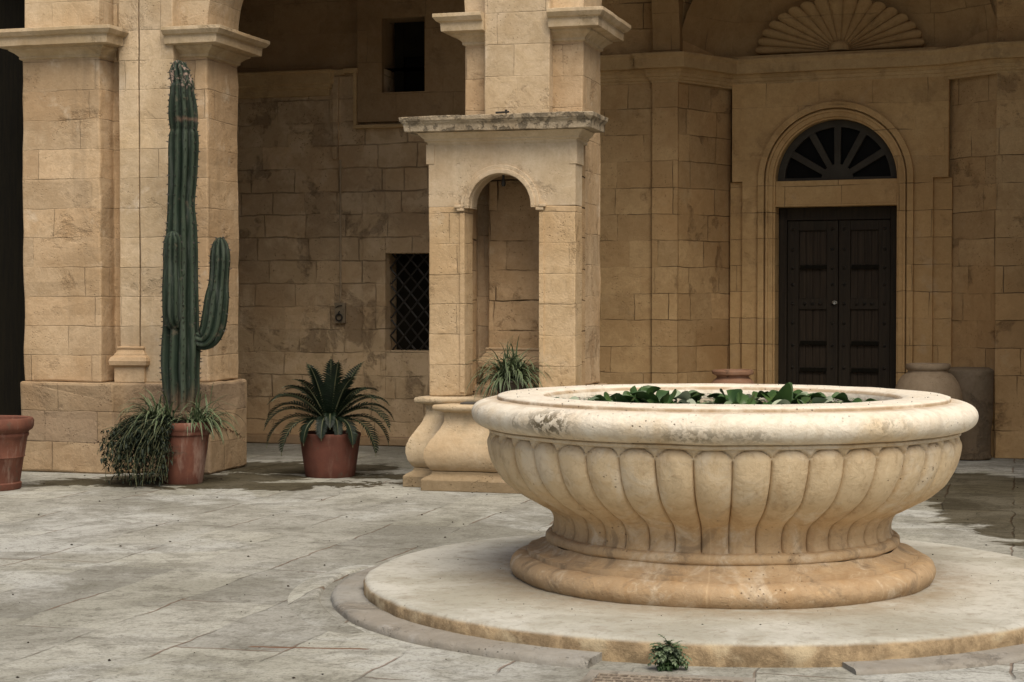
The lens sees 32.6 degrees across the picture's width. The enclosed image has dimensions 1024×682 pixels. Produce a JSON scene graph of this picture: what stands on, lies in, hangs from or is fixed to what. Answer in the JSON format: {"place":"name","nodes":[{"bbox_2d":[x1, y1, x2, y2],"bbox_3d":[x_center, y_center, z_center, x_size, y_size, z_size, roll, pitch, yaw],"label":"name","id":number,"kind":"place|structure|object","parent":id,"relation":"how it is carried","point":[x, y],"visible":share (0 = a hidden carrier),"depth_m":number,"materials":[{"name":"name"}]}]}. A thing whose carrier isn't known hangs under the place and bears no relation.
{"place":"outdoors","nodes":[
{"label":"outdoors","id":0,"kind":"place"},
{"bbox_2d":[0,443,1023,681],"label":"ground","id":1,"kind":"structure","parent":0,"point":[147,601],"depth_m":10.17,"materials":[{"name":"stone"}]},
{"bbox_2d":[0,415,33,490],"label":"flower pot","id":2,"kind":"object","parent":1,"relation":"on","point":[14,432],"visible":1,"depth_m":13.83,"materials":[{"name":"ceramic"}]},
{"bbox_2d":[0,0,269,474],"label":"cloister pier","id":3,"kind":"structure","parent":1,"relation":"on","point":[96,129],"depth_m":15.26,"materials":[{"name":"stone"}]},
{"bbox_2d":[0,0,29,414],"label":"timber door","id":4,"kind":"structure","parent":3,"relation":"attached to","point":[12,16],"depth_m":16.25,"materials":[{"name":"black wood"}]},
{"bbox_2d":[25,0,601,29],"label":"arcade wall","id":5,"kind":"structure","parent":3,"relation":"on","point":[54,13],"depth_m":15.23,"materials":[{"name":"stone"}]},
{"bbox_2d":[161,419,212,484],"bbox_3d":[-2.709,0.914,14.444,0.488,0.509,0.487,0,1,0],"label":"flower pot","id":6,"kind":"object","parent":1,"relation":"on","point":[189,462],"visible":0.63,"depth_m":14.28,"materials":[{"name":"ceramic"}]},
{"bbox_2d":[114,390,201,443],"bbox_3d":[-2.898,0.587,14.374,0.768,0.557,0.765,0,1,0],"label":"spider plant","id":7,"kind":"object","parent":6,"relation":"in","point":[150,412],"visible":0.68,"depth_m":14.28,"materials":[{"name":"green plant"}]},
{"bbox_2d":[94,415,244,487],"bbox_3d":[-2.908,0.884,14.311,1.223,0.608,0.832,1,2,32],"label":"trailing plant","id":8,"kind":"object","parent":6,"relation":"in","point":[142,447],"visible":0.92,"depth_m":14.14,"materials":[{"name":"green plant"}]},
{"bbox_2d":[159,60,231,410],"bbox_3d":[-2.604,-0.866,14.376,0.614,2.874,0.417,0,1,0],"label":"cactus","id":9,"kind":"object","parent":6,"relation":"in","point":[186,339],"visible":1,"depth_m":14.31,"materials":[{"name":"plant"}]},
{"bbox_2d":[159,382,242,442],"bbox_3d":[-2.554,0.593,14.387,0.701,0.554,0.667,0,1,0],"label":"spider plant","id":10,"kind":"object","parent":6,"relation":"in","point":[197,414],"visible":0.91,"depth_m":14.34,"materials":[{"name":"green plant"}]},
{"bbox_2d":[299,430,360,477],"bbox_3d":[-1.555,0.968,15.006,0.524,0.377,0.525,0,1,0],"label":"flower pot","id":11,"kind":"object","parent":1,"relation":"on","point":[332,456],"visible":0.82,"depth_m":14.80,"materials":[{"name":"ceramic"}]},
{"bbox_2d":[263,359,393,455],"bbox_3d":[-1.570,0.545,14.981,1.111,0.845,0.848,0,1,0],"label":"cycad","id":12,"kind":"object","parent":11,"relation":"in","point":[331,403],"visible":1,"depth_m":14.83,"materials":[{"name":"green plant"}]},
{"bbox_2d":[288,565,373,633],"bbox_3d":[-0.926,1.287,8.924,0.450,0.024,2.220,0,1,-3],"label":"gutter edge","id":13,"kind":"object","parent":1,"relation":"on","point":[304,603],"visible":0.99,"depth_m":8.65,"materials":[{"name":"stone"}]},
{"bbox_2d":[237,0,652,446],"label":"portico wall","id":14,"kind":"structure","parent":1,"relation":"on","point":[324,87],"depth_m":18.28,"materials":[{"name":"stone"}]},
{"bbox_2d":[338,160,342,301],"bbox_3d":[-1.788,-1.149,18.309,0.044,1.484,0.036,0,1,16],"label":"wall pipe","id":15,"kind":"object","parent":14,"relation":"attached to","point":[340,211],"depth_m":18.29,"materials":[{"name":"grey metal"}]},
{"bbox_2d":[335,302,345,322],"bbox_3d":[-1.797,-0.295,18.308,0.116,0.215,0.091,0,1,16],"label":"wall ring","id":16,"kind":"object","parent":14,"relation":"attached to","point":[340,312],"visible":1,"depth_m":18.29,"materials":[{"name":"metal"}]},
{"bbox_2d":[390,253,428,349],"bbox_3d":[-0.952,-0.408,18.334,0.616,1.020,0.229,0,1,16],"label":"window","id":17,"kind":"structure","parent":14,"relation":"in","point":[412,276],"depth_m":18.41,"materials":[{"name":"metal"}]},
{"bbox_2d":[395,22,424,91],"bbox_3d":[-1.011,-2.951,18.359,0.443,0.763,0.100,0,1,16],"label":"window","id":18,"kind":"structure","parent":14,"relation":"in","point":[409,36],"depth_m":18.35,"materials":[{"name":"black glass"}]},
{"bbox_2d":[330,563,601,668],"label":"kerb","id":19,"kind":"structure","parent":1,"relation":"on","point":[351,603],"depth_m":7.65,"materials":[{"name":"stone"}]},
{"bbox_2d":[399,111,607,492],"bbox_3d":[-0.083,-0.315,14.048,1.604,2.991,0.811,0,1,16],"label":"well shrine","id":20,"kind":"object","parent":1,"relation":"on","point":[540,157],"visible":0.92,"depth_m":13.95,"materials":[{"name":"stone"}]},
{"bbox_2d":[495,110,508,113],"bbox_3d":[-0.076,-1.812,13.893,0.111,0.040,0.017,0,1,16],"label":"iron stub","id":21,"kind":"object","parent":20,"relation":"on","point":[505,111],"visible":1,"depth_m":13.88,"materials":[{"name":"grey metal"}]},
{"bbox_2d":[494,380,527,393],"bbox_3d":[-0.002,0.381,14.090,0.290,0.137,0.289,0,1,0],"label":"flower pot","id":22,"kind":"object","parent":20,"relation":"on","point":[513,386],"visible":0.44,"depth_m":13.97,"materials":[{"name":"ceramic"}]},
{"bbox_2d":[464,335,552,402],"bbox_3d":[-0.025,0.221,14.081,0.760,0.601,0.840,0,1,0],"label":"spider plant","id":23,"kind":"object","parent":22,"relation":"in","point":[513,368],"visible":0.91,"depth_m":13.98,"materials":[{"name":"green plant"}]},
{"bbox_2d":[6,383,1020,677],"bbox_3d":[0.179,0.730,11.162,8.729,1.035,8.688,0,1,0],"label":"grit","id":24,"kind":"object","parent":1,"relation":"on","point":[452,521],"visible":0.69,"depth_m":10.00,"materials":[{"name":"stone"}]},
{"bbox_2d":[432,0,630,394],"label":"cloister pier","id":25,"kind":"structure","parent":1,"relation":"on","point":[532,56],"depth_m":14.49,"materials":[{"name":"stone"}]},
{"bbox_2d":[647,634,691,671],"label":"weed","id":26,"kind":"object","parent":1,"relation":"on","point":[668,656],"visible":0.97,"depth_m":7.11,"materials":[{"name":"green plant"}]},
{"bbox_2d":[363,534,1023,667],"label":"fountain platform","id":27,"kind":"structure","parent":1,"relation":"on","point":[940,614],"depth_m":7.76,"materials":[{"name":"stone"}]},
{"bbox_2d":[472,383,978,609],"bbox_3d":[1.066,0.735,8.970,2.546,0.937,2.547,0,1,0],"label":"fountain basin","id":28,"kind":"object","parent":27,"relation":"on","point":[755,506],"visible":0.97,"depth_m":8.06,"materials":[{"name":"stone"}]},
{"bbox_2d":[579,395,865,403],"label":"water","id":29,"kind":"structure","parent":28,"relation":"in","point":[703,397],"depth_m":9.37,"materials":[{"name":"liquid"}]},
{"bbox_2d":[554,395,624,401],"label":"water lily","id":30,"kind":"object","parent":29,"relation":"in","point":[598,398],"visible":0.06,"depth_m":8.83,"materials":[{"name":"green plant"}]},
{"bbox_2d":[608,385,695,403],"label":"water lily","id":31,"kind":"object","parent":29,"relation":"in","point":[644,394],"visible":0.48,"depth_m":8.55,"materials":[{"name":"green plant"}]},
{"bbox_2d":[664,388,754,403],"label":"water lily","id":32,"kind":"object","parent":29,"relation":"in","point":[736,396],"visible":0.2,"depth_m":8.50,"materials":[{"name":"green plant"}]},
{"bbox_2d":[563,393,877,403],"bbox_3d":[1.077,0.314,8.959,1.753,0.021,1.711,0,1,0],"label":"duckweed","id":33,"kind":"object","parent":29,"relation":"on","point":[714,399],"visible":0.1,"depth_m":9.23,"materials":[{"name":"green plant"}]},
{"bbox_2d":[604,389,847,400],"bbox_3d":[1.115,0.347,9.277,1.258,0.184,0.419,0,1,0],"label":"water lily","id":34,"kind":"object","parent":29,"relation":"in","point":[695,395],"visible":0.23,"depth_m":9.22,"materials":[{"name":"green plant"}]},
{"bbox_2d":[747,382,832,403],"bbox_3d":[1.269,0.328,8.518,0.392,0.255,0.477,-1,2,-36],"label":"water lily","id":35,"kind":"object","parent":29,"relation":"in","point":[784,395],"visible":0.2,"depth_m":8.48,"materials":[{"name":"green plant"}]},
{"bbox_2d":[791,397,876,403],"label":"water lily","id":36,"kind":"object","parent":29,"relation":"in","point":[804,400],"visible":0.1,"depth_m":8.59,"materials":[{"name":"green plant"}]},
{"bbox_2d":[712,369,754,383],"bbox_3d":[2.110,0.696,16.771,0.520,0.846,0.519,0,1,0],"label":"urn","id":37,"kind":"object","parent":1,"relation":"on","point":[736,376],"visible":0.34,"depth_m":16.61,"materials":[{"name":"ceramic"}]},
{"bbox_2d":[600,0,1023,458],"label":"niche wall","id":38,"kind":"structure","parent":1,"relation":"on","point":[689,71],"depth_m":17.22,"materials":[{"name":"stone"}]},
{"bbox_2d":[727,0,946,58],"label":"shell relief","id":39,"kind":"object","parent":38,"relation":"attached to","point":[822,25],"visible":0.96,"depth_m":17.34,"materials":[{"name":"stone"}]},
{"bbox_2d":[730,76,952,383],"bbox_3d":[3.293,-0.755,17.593,2.207,3.700,0.425,0,1,20],"label":"portal","id":40,"kind":"object","parent":38,"relation":"attached to","point":[907,120],"visible":0.92,"depth_m":17.38,"materials":[{"name":"stone"}]},
{"bbox_2d":[778,206,896,388],"bbox_3d":[3.291,-0.128,17.675,1.205,2.442,0.120,0,1,20],"label":"double door","id":41,"kind":"structure","parent":40,"relation":"attached to","point":[837,293],"depth_m":17.65,"materials":[{"name":"wood"}]},
{"bbox_2d":[778,120,896,180],"bbox_3d":[3.265,-1.910,17.566,1.201,0.602,0.075,0,1,20],"label":"fanlight","id":42,"kind":"object","parent":40,"relation":"attached to","point":[838,150],"visible":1,"depth_m":17.56,"materials":[{"name":"black glass"}]},
{"bbox_2d":[895,363,962,400],"bbox_3d":[3.885,0.668,16.367,0.634,0.921,0.630,0,1,0],"label":"storage jar","id":43,"kind":"object","parent":1,"relation":"on","point":[935,377],"visible":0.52,"depth_m":16.16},
{"bbox_2d":[842,644,1023,674],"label":"kerb","id":44,"kind":"structure","parent":1,"relation":"on","point":[1002,655],"depth_m":7.19,"materials":[{"name":"stone"}]},
{"bbox_2d":[948,367,993,460],"bbox_3d":[4.315,0.685,16.618,0.492,0.885,0.485,0,1,0],"label":"stone bollard","id":45,"kind":"object","parent":1,"relation":"on","point":[976,384],"visible":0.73,"depth_m":16.42,"materials":[{"name":"grey stone"}]},
{"bbox_2d":[579,670,756,681],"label":"drain grate","id":46,"kind":"object","parent":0,"point":[603,676],"visible":1,"depth_m":6.88,"materials":[{"name":"stone"}]}
]}

